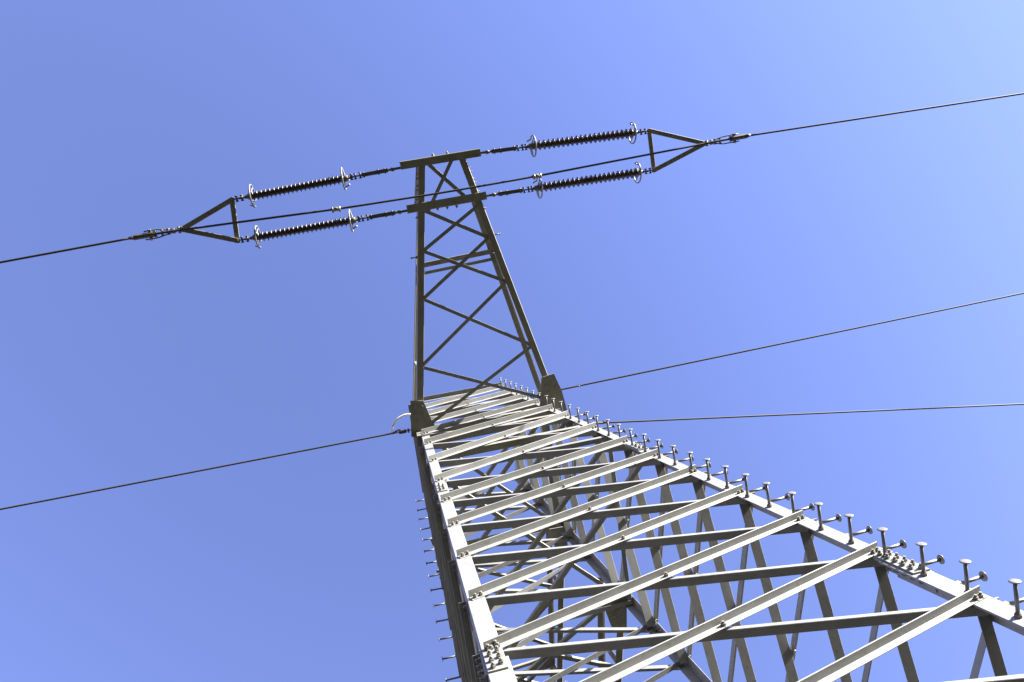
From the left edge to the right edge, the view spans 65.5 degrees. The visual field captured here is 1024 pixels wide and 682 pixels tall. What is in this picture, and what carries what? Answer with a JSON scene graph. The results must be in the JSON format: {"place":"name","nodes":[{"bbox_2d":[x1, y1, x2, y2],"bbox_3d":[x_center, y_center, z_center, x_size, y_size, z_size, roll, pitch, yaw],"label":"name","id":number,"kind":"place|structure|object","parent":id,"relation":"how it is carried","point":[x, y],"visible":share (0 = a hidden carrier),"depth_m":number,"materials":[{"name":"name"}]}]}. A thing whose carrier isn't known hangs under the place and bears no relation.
{"place":"outdoors","nodes":[
{"label":"outdoors","id":0,"kind":"place"},
{"bbox_2d":[0,0,1023,681],"label":"sky","id":1,"kind":"structure","parent":0,"point":[127,361],"materials":[{"name":"blue"}]},
{"bbox_3d":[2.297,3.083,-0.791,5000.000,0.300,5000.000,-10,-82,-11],"label":"ground","id":2,"kind":"structure","parent":0,"visible":0},
{"bbox_2d":[399,148,1023,681],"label":"lattice tower","id":3,"kind":"structure","parent":2,"relation":"on","point":[481,638],"depth_m":6.36,"materials":[{"name":"grey metal"}]},
{"bbox_2d":[0,428,410,509],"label":"earth wire","id":4,"kind":"object","parent":3,"relation":"attached to","point":[399,431],"visible":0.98,"depth_m":10.25,"materials":[{"name":"metal"}]},
{"bbox_2d":[390,413,410,432],"bbox_3d":[-1.513,1.086,10.852,0.415,0.097,0.116,-35,-78,-7],"label":"bonding lead","id":5,"kind":"object","parent":4,"relation":"attached to","point":[399,417],"visible":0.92,"depth_m":10.85,"materials":[{"name":"grey metal"}]},
{"bbox_2d":[234,167,400,207],"bbox_3d":[-2.300,-1.888,9.515,2.015,0.279,0.279,-13,-81,-11],"label":"insulator string","id":6,"kind":"object","parent":3,"relation":"attached to","point":[252,196],"visible":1,"depth_m":9.45,"materials":[{"name":"brown ceramic"}]},
{"bbox_2d":[178,197,239,242],"bbox_3d":[-3.542,-1.370,9.287,0.675,0.078,0.546,-10,-82,-11],"label":"yoke triangle","id":7,"kind":"object","parent":6,"relation":"attached to","point":[208,213],"visible":1,"depth_m":9.29,"materials":[{"name":"paint"}]},
{"bbox_2d":[128,226,180,240],"bbox_3d":[-4.097,-1.235,9.175,0.604,0.074,0.134,-10,-82,-11],"label":"tension clamp","id":8,"kind":"object","parent":7,"relation":"attached to","point":[149,234],"visible":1,"depth_m":9.14,"materials":[{"name":"metal"}]},
{"bbox_2d":[0,238,128,262],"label":"conductor","id":9,"kind":"object","parent":8,"relation":"attached to","point":[63,250],"visible":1,"depth_m":8.93,"materials":[{"name":"metal"}]},
{"bbox_2d":[153,138,732,234],"bbox_3d":[-0.561,-1.903,9.771,7.556,0.256,0.126,-12,-81,-11],"label":"jumper","id":10,"kind":"object","parent":8,"relation":"hanging from","point":[339,208],"visible":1,"depth_m":9.57,"materials":[{"name":"metal"}]},
{"bbox_2d":[239,209,406,248],"bbox_3d":[-2.239,-1.398,9.584,2.042,0.279,0.279,-12,-81,-11],"label":"insulator string","id":11,"kind":"object","parent":3,"relation":"attached to","point":[281,233],"visible":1,"depth_m":9.52,"materials":[{"name":"brown ceramic"}]},
{"bbox_2d":[481,122,647,156],"bbox_3d":[0.667,-2.532,10.111,2.273,0.279,0.287,-10,-82,-11],"label":"insulator string","id":12,"kind":"object","parent":3,"relation":"attached to","point":[590,138],"visible":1,"depth_m":10.10,"materials":[{"name":"brown ceramic"}]},
{"bbox_2d":[647,128,707,172],"bbox_3d":[2.187,-2.547,10.446,0.820,0.078,0.575,-10,-82,-11],"label":"yoke triangle","id":13,"kind":"object","parent":12,"relation":"attached to","point":[654,167],"visible":1,"depth_m":10.41,"materials":[{"name":"paint"}]},
{"bbox_2d":[706,133,750,145],"bbox_3d":[2.857,-2.684,10.579,0.685,0.074,0.134,-10,-82,-11],"label":"tension clamp","id":14,"kind":"object","parent":13,"relation":"attached to","point":[738,137],"visible":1,"depth_m":10.58,"materials":[{"name":"metal"}]},
{"bbox_2d":[751,93,1023,135],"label":"conductor","id":15,"kind":"object","parent":14,"relation":"attached to","point":[886,114],"visible":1,"depth_m":10.96,"materials":[{"name":"metal"}]},
{"bbox_2d":[486,162,652,198],"bbox_3d":[0.745,-2.023,10.186,2.272,0.279,0.279,-11,-81,-11],"label":"insulator string","id":16,"kind":"object","parent":3,"relation":"attached to","point":[591,179],"visible":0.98,"depth_m":10.18,"materials":[{"name":"brown ceramic"}]},
{"bbox_2d":[530,292,1023,397],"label":"earth wire","id":17,"kind":"object","parent":3,"relation":"attached to","point":[787,342],"visible":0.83,"depth_m":11.84,"materials":[{"name":"metal"}]},
{"bbox_2d":[591,403,1023,423],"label":"cable","id":18,"kind":"object","parent":3,"relation":"attached to","point":[806,413],"visible":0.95,"depth_m":9.40,"materials":[{"name":"metal"}]}
]}

